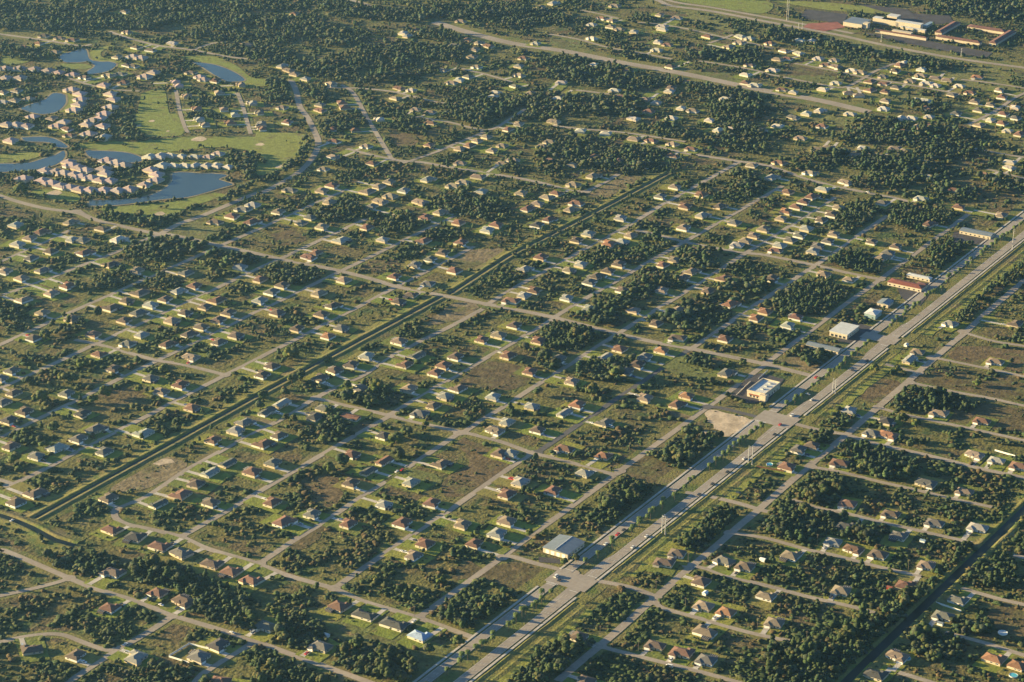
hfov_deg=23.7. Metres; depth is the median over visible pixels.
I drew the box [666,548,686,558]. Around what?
house
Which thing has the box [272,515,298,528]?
house
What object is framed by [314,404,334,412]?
house
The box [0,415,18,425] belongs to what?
house
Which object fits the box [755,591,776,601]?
house
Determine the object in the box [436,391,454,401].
house
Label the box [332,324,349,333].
house
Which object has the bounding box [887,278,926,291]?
plaza building
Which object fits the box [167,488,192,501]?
house
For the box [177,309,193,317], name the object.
house
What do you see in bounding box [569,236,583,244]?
house
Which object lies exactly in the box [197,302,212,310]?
house
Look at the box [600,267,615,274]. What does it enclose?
house
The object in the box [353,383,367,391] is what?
house
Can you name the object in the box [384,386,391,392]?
tree
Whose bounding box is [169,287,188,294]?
house
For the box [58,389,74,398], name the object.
house
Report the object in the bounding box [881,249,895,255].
house
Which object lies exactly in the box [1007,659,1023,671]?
house
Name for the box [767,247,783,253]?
house
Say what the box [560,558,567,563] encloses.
tree
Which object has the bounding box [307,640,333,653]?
house
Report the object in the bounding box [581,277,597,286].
house
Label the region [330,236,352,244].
house
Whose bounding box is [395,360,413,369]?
house
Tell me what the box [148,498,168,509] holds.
house
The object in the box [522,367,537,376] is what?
house
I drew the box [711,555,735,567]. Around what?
house
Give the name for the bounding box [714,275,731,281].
house
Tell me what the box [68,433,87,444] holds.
house
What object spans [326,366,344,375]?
house
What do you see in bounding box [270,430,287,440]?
house
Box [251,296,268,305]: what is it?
house
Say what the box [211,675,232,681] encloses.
house
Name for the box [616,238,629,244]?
house
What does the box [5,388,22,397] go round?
house
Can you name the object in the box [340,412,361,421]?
house
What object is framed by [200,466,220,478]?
house
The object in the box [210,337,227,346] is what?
house
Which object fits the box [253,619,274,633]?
house
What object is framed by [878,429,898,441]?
house
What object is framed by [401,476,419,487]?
house
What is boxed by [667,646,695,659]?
house
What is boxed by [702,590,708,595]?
shed
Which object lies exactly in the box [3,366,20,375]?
house
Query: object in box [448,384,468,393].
house
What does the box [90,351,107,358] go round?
house
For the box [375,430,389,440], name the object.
house
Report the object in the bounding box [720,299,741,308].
house
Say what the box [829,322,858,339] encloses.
flat building
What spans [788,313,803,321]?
house
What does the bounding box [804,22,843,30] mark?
sports court
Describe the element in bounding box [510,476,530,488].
house
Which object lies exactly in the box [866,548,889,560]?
house
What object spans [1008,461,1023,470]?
house
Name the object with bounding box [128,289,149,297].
house
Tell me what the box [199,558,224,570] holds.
house
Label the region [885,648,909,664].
house
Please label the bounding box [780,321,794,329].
house
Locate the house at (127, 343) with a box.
[118,340,137,347]
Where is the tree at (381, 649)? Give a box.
[373,644,386,656]
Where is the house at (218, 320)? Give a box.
[210,315,226,324]
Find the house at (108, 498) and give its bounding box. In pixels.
[97,492,118,504]
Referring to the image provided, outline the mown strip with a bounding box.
[496,255,1023,681]
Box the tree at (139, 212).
[136,209,143,216]
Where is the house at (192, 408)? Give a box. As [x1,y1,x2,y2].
[183,403,200,412]
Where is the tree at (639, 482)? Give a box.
[634,480,644,484]
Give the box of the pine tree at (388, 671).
[384,666,393,681]
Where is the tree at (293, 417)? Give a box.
[288,414,297,422]
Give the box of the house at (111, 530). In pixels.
[100,525,123,535]
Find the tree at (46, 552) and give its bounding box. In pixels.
[42,548,52,559]
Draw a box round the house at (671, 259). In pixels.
[667,256,679,263]
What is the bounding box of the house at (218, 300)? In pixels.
[205,296,226,305]
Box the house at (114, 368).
[104,364,121,373]
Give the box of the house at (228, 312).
[219,308,236,317]
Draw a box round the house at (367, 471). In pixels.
[359,466,378,476]
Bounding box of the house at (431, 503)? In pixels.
[422,497,440,508]
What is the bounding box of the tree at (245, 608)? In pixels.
[242,605,255,614]
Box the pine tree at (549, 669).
[543,662,553,678]
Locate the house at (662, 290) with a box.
[654,286,668,294]
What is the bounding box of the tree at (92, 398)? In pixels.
[87,394,98,402]
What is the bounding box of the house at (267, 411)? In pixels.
[257,406,276,416]
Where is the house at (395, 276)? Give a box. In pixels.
[387,273,401,280]
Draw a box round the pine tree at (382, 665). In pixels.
[378,658,387,676]
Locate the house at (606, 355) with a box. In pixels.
[597,352,613,360]
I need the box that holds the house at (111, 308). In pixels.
[101,303,123,312]
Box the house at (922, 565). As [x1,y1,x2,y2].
[916,560,936,570]
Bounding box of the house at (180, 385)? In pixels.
[170,379,189,390]
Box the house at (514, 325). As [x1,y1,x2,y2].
[506,321,522,329]
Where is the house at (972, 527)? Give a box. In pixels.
[965,522,989,533]
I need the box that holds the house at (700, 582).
[690,575,711,588]
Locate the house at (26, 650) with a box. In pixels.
[20,644,43,655]
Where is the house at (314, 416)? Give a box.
[306,411,322,422]
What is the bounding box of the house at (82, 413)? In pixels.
[73,408,91,418]
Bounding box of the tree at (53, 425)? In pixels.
[47,420,59,432]
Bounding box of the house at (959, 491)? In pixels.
[954,487,974,496]
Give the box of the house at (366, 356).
[357,351,374,360]
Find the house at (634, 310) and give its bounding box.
[625,307,640,314]
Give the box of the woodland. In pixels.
[0,0,1023,681]
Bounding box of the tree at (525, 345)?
[517,342,529,351]
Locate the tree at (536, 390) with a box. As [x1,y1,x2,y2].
[532,387,542,395]
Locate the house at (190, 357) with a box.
[181,353,200,362]
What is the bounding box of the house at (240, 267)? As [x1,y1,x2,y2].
[232,263,248,271]
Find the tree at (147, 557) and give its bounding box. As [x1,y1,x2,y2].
[144,553,153,561]
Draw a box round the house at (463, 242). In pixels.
[453,239,468,246]
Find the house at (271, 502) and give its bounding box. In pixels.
[262,496,282,508]
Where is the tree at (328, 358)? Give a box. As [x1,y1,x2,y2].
[324,355,331,362]
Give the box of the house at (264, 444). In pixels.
[251,438,276,449]
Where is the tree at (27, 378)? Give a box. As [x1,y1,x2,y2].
[22,375,33,382]
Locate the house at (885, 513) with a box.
[880,509,901,519]
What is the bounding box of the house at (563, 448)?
[552,444,574,453]
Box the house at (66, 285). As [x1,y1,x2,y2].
[59,281,75,290]
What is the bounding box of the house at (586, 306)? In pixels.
[581,304,593,310]
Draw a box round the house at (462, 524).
[453,518,471,530]
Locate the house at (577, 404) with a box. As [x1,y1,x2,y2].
[567,400,585,409]
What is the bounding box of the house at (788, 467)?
[777,461,796,472]
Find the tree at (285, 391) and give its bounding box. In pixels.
[280,388,289,395]
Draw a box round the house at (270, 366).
[263,362,280,370]
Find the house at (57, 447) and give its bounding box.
[45,442,69,453]
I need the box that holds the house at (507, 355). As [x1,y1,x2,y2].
[500,350,517,360]
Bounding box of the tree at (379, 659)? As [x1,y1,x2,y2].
[374,656,385,662]
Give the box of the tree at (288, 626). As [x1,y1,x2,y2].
[281,621,293,631]
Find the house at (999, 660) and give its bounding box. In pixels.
[981,652,1007,666]
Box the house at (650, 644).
[643,639,666,651]
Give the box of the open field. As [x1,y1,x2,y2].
[111,11,1023,672]
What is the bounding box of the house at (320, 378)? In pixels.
[310,373,328,383]
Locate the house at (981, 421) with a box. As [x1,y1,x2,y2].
[972,417,991,425]
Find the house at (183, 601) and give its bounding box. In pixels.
[170,593,193,609]
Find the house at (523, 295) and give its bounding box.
[517,291,531,299]
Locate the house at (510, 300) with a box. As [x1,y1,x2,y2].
[500,297,521,304]
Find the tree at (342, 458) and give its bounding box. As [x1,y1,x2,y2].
[335,453,349,464]
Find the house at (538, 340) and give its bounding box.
[530,336,544,345]
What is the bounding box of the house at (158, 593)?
[145,587,169,598]
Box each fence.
[169,643,207,655]
[169,656,188,662]
[756,465,783,471]
[936,602,960,611]
[995,449,1014,455]
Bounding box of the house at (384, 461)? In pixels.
[375,455,394,466]
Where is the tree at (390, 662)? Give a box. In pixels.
[386,659,393,666]
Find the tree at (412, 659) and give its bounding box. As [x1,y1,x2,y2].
[406,656,416,664]
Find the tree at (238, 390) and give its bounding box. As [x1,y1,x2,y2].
[234,387,243,394]
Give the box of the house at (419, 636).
[407,630,432,643]
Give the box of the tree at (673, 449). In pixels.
[669,445,680,454]
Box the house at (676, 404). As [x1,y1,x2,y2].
[668,399,688,409]
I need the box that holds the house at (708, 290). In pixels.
[700,286,715,294]
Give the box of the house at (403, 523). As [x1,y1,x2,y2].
[391,516,412,529]
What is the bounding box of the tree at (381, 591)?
[377,589,384,595]
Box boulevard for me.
[420,213,1023,681]
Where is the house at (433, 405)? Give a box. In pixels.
[425,401,442,410]
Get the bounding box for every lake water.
[0,151,64,171]
[21,93,65,113]
[22,137,66,147]
[60,49,115,73]
[86,151,142,161]
[89,172,231,205]
[194,62,243,81]
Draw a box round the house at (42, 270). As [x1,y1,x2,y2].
[34,266,52,274]
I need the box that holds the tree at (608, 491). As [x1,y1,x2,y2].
[606,488,616,493]
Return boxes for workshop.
[864,308,882,319]
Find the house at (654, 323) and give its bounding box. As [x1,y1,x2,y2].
[649,319,663,327]
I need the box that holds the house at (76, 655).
[64,648,85,662]
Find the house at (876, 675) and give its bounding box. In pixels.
[863,668,889,681]
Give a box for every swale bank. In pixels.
[475,602,590,681]
[612,436,795,577]
[811,352,896,416]
[911,242,1023,335]
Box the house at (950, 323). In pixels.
[941,320,959,327]
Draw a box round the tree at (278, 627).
[274,622,287,632]
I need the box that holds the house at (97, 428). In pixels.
[85,423,108,433]
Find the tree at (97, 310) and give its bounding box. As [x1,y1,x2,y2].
[93,305,101,315]
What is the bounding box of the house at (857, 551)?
[842,543,864,556]
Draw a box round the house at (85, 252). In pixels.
[74,249,96,256]
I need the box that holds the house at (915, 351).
[909,348,925,355]
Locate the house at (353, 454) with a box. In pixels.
[345,449,360,460]
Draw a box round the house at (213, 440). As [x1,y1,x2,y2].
[204,435,221,445]
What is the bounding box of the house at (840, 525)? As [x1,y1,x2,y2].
[835,521,856,530]
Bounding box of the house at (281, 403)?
[272,398,291,408]
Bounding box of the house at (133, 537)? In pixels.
[122,531,147,543]
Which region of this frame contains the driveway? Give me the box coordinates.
[0,17,1020,681]
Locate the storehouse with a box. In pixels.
[877,298,893,307]
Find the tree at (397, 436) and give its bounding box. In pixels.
[388,432,403,442]
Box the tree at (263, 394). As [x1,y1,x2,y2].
[258,390,267,398]
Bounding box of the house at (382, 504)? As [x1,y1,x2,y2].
[375,499,392,510]
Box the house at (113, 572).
[98,566,127,578]
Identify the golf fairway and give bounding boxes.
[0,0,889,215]
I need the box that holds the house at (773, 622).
[763,616,784,628]
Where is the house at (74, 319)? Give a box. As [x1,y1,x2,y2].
[63,314,79,323]
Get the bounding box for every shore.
[0,150,66,172]
[19,92,67,114]
[20,136,69,147]
[58,48,117,73]
[84,150,142,162]
[87,171,234,205]
[192,62,245,81]
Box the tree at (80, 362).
[76,358,88,367]
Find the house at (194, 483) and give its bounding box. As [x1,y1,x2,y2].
[186,478,205,489]
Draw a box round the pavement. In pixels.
[413,210,1023,681]
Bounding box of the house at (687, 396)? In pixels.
[678,391,694,400]
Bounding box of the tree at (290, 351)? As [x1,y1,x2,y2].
[282,346,299,359]
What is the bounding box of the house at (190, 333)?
[180,330,199,337]
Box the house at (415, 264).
[408,261,422,268]
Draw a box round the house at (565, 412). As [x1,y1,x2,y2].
[555,408,572,417]
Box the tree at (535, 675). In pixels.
[531,671,541,681]
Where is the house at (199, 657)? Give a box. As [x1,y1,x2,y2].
[186,649,210,664]
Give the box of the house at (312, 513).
[303,508,321,520]
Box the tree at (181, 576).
[174,571,188,581]
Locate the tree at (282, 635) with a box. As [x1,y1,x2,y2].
[277,631,288,640]
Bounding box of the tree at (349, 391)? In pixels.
[344,388,353,396]
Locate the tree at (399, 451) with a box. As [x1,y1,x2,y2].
[391,446,404,456]
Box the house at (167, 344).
[159,340,178,348]
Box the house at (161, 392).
[153,387,169,396]
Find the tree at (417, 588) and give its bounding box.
[413,586,421,591]
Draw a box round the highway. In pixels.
[431,0,1023,112]
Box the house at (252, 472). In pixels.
[242,466,262,478]
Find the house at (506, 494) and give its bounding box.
[497,488,517,500]
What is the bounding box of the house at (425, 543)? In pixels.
[414,537,436,550]
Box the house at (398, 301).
[391,297,406,305]
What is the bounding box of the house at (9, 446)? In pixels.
[1,441,20,451]
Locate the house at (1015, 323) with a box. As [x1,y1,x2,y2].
[1006,320,1023,327]
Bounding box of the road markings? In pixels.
[419,218,1023,681]
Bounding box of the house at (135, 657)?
[123,649,148,665]
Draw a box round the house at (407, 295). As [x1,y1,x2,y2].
[403,292,418,298]
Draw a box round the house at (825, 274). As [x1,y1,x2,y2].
[816,270,830,278]
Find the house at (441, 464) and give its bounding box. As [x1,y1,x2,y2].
[429,459,453,469]
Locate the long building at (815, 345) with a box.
[805,341,842,353]
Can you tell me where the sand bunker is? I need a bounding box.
[47,120,282,214]
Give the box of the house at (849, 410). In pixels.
[840,406,856,415]
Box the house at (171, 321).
[163,316,180,325]
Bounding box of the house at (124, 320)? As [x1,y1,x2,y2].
[115,316,131,324]
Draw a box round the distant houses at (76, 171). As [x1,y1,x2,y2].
[0,1,1023,430]
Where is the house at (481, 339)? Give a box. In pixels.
[474,335,488,344]
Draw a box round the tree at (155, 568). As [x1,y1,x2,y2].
[150,564,160,572]
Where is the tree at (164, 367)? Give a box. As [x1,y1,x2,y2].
[158,364,168,371]
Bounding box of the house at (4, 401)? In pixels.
[0,397,12,407]
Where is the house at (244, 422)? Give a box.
[233,417,256,427]
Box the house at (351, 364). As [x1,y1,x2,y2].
[342,360,358,369]
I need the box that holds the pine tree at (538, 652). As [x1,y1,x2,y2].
[532,646,542,662]
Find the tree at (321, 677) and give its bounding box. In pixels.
[315,673,328,681]
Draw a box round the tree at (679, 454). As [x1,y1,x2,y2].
[671,451,684,458]
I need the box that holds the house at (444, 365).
[435,360,451,370]
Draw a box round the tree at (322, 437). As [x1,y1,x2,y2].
[317,434,327,441]
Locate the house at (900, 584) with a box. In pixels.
[894,580,916,589]
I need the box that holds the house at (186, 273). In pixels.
[176,269,194,276]
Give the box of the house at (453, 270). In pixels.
[446,267,462,274]
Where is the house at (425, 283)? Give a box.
[419,280,435,287]
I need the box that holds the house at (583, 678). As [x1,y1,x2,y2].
[577,674,596,681]
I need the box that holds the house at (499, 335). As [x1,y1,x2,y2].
[490,331,507,339]
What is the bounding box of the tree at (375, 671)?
[371,667,379,673]
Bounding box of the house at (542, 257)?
[532,253,548,261]
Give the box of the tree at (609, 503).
[602,498,615,508]
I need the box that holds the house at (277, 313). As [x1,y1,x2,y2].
[269,308,286,317]
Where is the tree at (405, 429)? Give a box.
[400,426,412,432]
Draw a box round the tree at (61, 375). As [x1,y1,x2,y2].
[57,371,67,381]
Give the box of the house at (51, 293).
[43,289,59,297]
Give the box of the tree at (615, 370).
[608,365,624,375]
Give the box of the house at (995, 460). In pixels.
[987,456,1006,464]
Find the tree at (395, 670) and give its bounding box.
[393,668,400,679]
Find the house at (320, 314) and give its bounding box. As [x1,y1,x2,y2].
[312,310,329,318]
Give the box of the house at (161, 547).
[147,541,172,552]
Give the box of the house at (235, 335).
[227,331,244,340]
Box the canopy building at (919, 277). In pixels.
[906,272,932,281]
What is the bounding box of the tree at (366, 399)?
[363,394,370,403]
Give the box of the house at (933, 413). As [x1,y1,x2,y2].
[928,409,949,417]
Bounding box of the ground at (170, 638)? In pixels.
[0,0,1023,681]
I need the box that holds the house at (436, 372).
[427,368,444,377]
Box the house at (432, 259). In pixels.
[422,256,437,262]
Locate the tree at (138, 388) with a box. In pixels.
[134,385,143,391]
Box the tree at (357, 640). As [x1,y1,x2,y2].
[349,633,363,648]
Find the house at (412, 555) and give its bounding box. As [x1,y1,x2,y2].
[404,549,423,561]
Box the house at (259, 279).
[252,275,268,283]
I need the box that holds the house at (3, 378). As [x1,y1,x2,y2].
[0,374,9,382]
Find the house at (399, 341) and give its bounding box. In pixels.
[389,337,407,346]
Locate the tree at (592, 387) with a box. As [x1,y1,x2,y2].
[584,382,599,393]
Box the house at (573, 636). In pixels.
[569,630,589,641]
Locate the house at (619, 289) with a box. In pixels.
[614,286,629,293]
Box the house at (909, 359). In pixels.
[902,354,918,364]
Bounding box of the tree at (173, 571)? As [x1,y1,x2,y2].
[170,569,178,579]
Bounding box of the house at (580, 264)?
[574,260,587,268]
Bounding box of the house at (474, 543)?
[464,538,483,549]
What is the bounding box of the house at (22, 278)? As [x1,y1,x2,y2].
[13,274,29,282]
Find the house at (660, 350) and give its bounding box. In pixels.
[653,346,668,354]
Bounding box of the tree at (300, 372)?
[295,368,305,378]
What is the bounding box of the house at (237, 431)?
[226,426,245,436]
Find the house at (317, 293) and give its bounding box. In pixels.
[311,289,327,297]
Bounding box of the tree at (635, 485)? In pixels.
[629,483,641,492]
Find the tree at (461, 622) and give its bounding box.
[456,616,466,628]
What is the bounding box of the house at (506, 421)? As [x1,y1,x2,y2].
[498,417,515,426]
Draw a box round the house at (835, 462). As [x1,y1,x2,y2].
[828,458,850,468]
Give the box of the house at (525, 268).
[515,265,534,272]
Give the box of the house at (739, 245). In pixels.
[729,242,744,248]
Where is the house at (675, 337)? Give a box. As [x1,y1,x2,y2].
[667,334,687,341]
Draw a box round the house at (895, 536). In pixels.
[888,530,908,541]
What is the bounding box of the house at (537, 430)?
[529,425,545,435]
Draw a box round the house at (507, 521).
[496,515,516,527]
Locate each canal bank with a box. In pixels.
[0,508,85,543]
[0,517,70,552]
[25,295,437,517]
[37,298,451,522]
[438,171,667,293]
[452,173,678,296]
[835,489,1023,681]
[853,519,1023,681]
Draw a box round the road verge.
[0,0,1023,681]
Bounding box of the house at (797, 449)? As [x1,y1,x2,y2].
[790,444,806,455]
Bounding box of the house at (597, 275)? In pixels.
[586,272,607,279]
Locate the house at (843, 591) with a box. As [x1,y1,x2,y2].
[829,584,851,596]
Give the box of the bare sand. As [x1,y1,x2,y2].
[153,410,754,464]
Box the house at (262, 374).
[253,369,270,379]
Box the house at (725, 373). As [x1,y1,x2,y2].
[717,368,737,377]
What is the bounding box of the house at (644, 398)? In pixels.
[637,392,652,403]
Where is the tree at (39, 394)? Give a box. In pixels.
[31,389,47,401]
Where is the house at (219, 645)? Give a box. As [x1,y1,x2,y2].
[205,637,229,653]
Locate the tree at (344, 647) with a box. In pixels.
[339,642,348,652]
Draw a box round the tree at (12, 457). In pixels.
[4,451,21,464]
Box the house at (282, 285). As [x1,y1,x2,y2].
[273,281,289,289]
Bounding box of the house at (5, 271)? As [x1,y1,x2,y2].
[0,267,12,275]
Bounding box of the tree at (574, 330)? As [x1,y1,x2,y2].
[569,326,578,337]
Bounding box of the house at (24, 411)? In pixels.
[14,406,33,417]
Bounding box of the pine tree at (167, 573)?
[162,565,171,580]
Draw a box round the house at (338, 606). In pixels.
[325,600,352,613]
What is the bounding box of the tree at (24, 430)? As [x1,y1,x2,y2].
[20,427,28,433]
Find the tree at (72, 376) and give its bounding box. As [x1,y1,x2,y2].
[68,372,78,382]
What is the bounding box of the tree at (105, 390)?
[98,385,111,397]
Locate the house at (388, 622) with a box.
[379,616,409,631]
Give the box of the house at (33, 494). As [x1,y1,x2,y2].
[22,487,49,499]
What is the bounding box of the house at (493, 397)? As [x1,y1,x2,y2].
[484,392,500,401]
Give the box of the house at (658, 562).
[652,557,676,567]
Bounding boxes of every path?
[37,297,443,519]
[453,173,670,293]
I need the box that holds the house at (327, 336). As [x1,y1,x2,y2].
[320,332,335,340]
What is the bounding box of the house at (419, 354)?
[406,350,425,360]
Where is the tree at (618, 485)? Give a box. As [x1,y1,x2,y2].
[615,483,622,489]
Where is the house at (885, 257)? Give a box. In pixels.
[871,253,892,261]
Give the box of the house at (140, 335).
[133,331,149,339]
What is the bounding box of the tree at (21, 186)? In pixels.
[13,181,28,194]
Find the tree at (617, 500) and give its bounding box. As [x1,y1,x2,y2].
[611,497,620,507]
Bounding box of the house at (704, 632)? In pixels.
[691,623,718,641]
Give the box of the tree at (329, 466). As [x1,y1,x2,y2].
[322,461,335,471]
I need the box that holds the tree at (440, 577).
[435,573,445,582]
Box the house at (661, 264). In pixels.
[656,261,669,268]
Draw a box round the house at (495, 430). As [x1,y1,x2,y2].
[484,425,505,436]
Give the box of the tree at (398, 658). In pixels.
[393,654,404,663]
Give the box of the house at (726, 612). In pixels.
[715,606,737,618]
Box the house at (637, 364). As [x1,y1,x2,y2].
[629,360,645,369]
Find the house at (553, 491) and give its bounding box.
[543,485,561,497]
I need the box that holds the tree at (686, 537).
[681,534,691,543]
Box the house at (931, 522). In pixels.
[923,518,944,528]
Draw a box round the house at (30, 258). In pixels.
[23,254,38,261]
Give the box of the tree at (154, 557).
[150,553,159,565]
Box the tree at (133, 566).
[128,563,140,572]
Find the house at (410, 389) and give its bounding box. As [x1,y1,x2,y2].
[399,384,417,394]
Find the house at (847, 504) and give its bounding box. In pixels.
[837,498,857,509]
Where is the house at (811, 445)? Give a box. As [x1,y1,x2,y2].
[803,440,820,450]
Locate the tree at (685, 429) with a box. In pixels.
[681,426,691,433]
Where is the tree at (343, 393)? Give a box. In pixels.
[340,390,350,397]
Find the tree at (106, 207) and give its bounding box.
[102,204,112,211]
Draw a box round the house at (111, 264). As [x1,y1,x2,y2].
[100,261,120,268]
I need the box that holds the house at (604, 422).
[594,418,614,427]
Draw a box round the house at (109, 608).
[97,602,121,614]
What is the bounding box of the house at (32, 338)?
[24,334,41,342]
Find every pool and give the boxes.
[998,630,1007,635]
[1009,673,1017,677]
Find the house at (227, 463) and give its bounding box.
[217,458,237,468]
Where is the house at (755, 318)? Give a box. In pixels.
[749,313,763,322]
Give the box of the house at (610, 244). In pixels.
[601,239,616,248]
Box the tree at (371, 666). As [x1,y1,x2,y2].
[364,663,374,670]
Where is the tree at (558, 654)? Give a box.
[554,651,563,657]
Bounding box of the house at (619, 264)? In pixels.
[611,260,626,268]
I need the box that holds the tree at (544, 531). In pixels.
[542,529,548,534]
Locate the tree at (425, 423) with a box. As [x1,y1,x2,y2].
[422,421,428,425]
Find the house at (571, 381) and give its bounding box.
[564,376,579,386]
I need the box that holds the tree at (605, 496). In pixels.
[600,494,611,502]
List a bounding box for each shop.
[747,378,780,401]
[959,227,994,238]
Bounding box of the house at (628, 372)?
[623,367,633,376]
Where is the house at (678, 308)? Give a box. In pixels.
[673,306,684,311]
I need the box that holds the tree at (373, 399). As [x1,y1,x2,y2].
[367,395,377,406]
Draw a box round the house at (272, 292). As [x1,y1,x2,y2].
[263,287,280,296]
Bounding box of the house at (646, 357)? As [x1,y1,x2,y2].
[637,352,653,361]
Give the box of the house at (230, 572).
[218,566,243,578]
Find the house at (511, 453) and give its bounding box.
[504,448,519,458]
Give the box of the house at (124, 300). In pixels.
[119,297,135,305]
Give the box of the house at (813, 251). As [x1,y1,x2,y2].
[805,247,819,255]
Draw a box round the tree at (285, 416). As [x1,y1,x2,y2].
[282,413,289,418]
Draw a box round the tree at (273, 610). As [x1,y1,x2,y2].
[270,607,278,613]
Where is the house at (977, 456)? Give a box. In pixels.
[964,449,984,460]
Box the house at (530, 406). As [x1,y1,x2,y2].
[524,402,539,410]
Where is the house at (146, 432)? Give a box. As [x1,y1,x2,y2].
[131,428,154,438]
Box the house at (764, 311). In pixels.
[757,307,772,315]
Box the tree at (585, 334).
[581,331,588,339]
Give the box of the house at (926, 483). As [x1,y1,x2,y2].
[914,477,937,489]
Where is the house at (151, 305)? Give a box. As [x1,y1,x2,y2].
[142,301,158,309]
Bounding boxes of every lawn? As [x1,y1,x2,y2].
[0,1,1023,681]
[398,202,1023,681]
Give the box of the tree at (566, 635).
[558,632,570,641]
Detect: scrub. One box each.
[0,0,1023,483]
[0,473,1023,681]
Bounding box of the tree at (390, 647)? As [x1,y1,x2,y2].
[386,644,395,654]
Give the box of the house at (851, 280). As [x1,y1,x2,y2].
[841,276,856,283]
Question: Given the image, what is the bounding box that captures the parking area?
[539,4,990,563]
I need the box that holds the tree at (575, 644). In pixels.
[570,642,580,650]
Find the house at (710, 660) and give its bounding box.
[694,653,718,666]
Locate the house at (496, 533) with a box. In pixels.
[486,527,507,540]
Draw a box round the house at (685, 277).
[678,273,690,281]
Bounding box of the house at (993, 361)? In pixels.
[985,357,1004,365]
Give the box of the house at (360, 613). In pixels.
[351,608,378,621]
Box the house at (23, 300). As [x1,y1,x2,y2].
[13,296,32,303]
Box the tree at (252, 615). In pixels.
[245,609,259,621]
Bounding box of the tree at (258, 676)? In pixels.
[252,670,266,681]
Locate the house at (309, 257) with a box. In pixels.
[299,253,317,261]
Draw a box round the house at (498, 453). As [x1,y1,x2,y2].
[490,448,506,459]
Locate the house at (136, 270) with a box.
[130,266,144,275]
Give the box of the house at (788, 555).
[779,550,802,561]
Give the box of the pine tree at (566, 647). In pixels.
[560,640,570,656]
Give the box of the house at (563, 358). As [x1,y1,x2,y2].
[550,354,567,363]
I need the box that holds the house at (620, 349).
[611,344,628,353]
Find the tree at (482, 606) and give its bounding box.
[477,602,488,610]
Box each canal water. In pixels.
[0,514,75,546]
[34,297,439,518]
[449,173,669,294]
[841,506,1023,681]
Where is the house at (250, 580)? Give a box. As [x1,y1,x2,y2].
[237,574,264,586]
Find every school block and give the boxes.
[843,17,870,28]
[863,22,869,28]
[873,16,897,23]
[875,29,927,40]
[881,17,923,28]
[887,13,900,18]
[892,29,912,34]
[900,26,926,32]
[923,21,932,28]
[935,21,960,34]
[936,34,982,44]
[967,24,1006,33]
[988,30,1015,45]
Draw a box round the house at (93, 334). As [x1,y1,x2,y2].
[84,330,101,338]
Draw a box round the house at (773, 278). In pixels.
[766,274,779,282]
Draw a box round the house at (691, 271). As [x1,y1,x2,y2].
[681,267,701,275]
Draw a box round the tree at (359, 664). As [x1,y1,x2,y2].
[354,660,365,668]
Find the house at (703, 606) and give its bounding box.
[691,600,714,612]
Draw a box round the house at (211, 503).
[201,497,220,508]
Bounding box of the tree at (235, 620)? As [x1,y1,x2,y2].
[230,615,243,624]
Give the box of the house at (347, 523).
[339,518,357,529]
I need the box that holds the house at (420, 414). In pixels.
[409,409,430,418]
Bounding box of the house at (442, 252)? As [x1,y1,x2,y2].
[435,249,449,256]
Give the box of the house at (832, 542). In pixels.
[822,537,842,547]
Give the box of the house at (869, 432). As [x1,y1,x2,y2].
[861,428,879,437]
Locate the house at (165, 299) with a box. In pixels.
[156,295,172,303]
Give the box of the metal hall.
[542,534,584,558]
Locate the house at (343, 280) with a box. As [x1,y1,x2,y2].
[335,276,351,284]
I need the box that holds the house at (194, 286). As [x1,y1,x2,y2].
[186,282,202,290]
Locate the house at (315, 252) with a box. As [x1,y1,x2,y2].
[309,249,323,255]
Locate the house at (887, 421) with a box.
[878,416,895,426]
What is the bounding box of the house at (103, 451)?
[94,446,114,456]
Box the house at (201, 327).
[193,323,209,331]
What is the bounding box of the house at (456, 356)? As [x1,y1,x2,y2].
[447,352,464,361]
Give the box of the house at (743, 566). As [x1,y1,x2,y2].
[733,561,755,572]
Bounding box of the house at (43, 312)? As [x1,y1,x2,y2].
[34,309,50,316]
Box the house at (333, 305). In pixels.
[323,302,343,309]
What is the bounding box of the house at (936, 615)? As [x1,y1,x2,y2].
[931,609,954,621]
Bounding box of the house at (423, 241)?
[415,237,431,244]
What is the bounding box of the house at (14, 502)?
[5,496,27,508]
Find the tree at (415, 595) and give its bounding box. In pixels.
[410,592,419,599]
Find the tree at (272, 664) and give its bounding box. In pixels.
[266,660,276,669]
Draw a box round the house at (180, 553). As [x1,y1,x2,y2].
[168,547,193,559]
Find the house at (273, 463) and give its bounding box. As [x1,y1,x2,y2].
[263,457,282,468]
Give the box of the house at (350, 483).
[341,477,360,489]
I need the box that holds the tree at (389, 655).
[383,651,394,660]
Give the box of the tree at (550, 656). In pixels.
[547,652,555,659]
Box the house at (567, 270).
[561,266,576,274]
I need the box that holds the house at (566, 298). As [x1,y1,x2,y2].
[559,294,573,302]
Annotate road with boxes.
[0,0,1023,681]
[533,350,756,453]
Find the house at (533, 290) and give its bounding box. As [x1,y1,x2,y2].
[527,286,542,295]
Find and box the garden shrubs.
[0,3,1023,680]
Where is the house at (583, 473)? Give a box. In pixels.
[575,468,594,478]
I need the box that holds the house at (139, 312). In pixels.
[128,308,150,317]
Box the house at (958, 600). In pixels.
[946,595,969,606]
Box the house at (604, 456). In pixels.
[593,451,613,460]
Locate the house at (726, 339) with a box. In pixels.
[717,334,733,343]
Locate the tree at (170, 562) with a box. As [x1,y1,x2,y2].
[164,559,177,567]
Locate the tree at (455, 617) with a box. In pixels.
[450,614,460,625]
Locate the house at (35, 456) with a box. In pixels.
[26,451,44,461]
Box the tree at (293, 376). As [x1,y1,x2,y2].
[287,373,297,382]
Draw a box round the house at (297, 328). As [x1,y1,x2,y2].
[289,324,304,333]
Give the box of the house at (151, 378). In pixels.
[141,374,159,383]
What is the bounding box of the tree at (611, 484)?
[609,482,615,488]
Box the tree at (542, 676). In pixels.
[534,670,548,680]

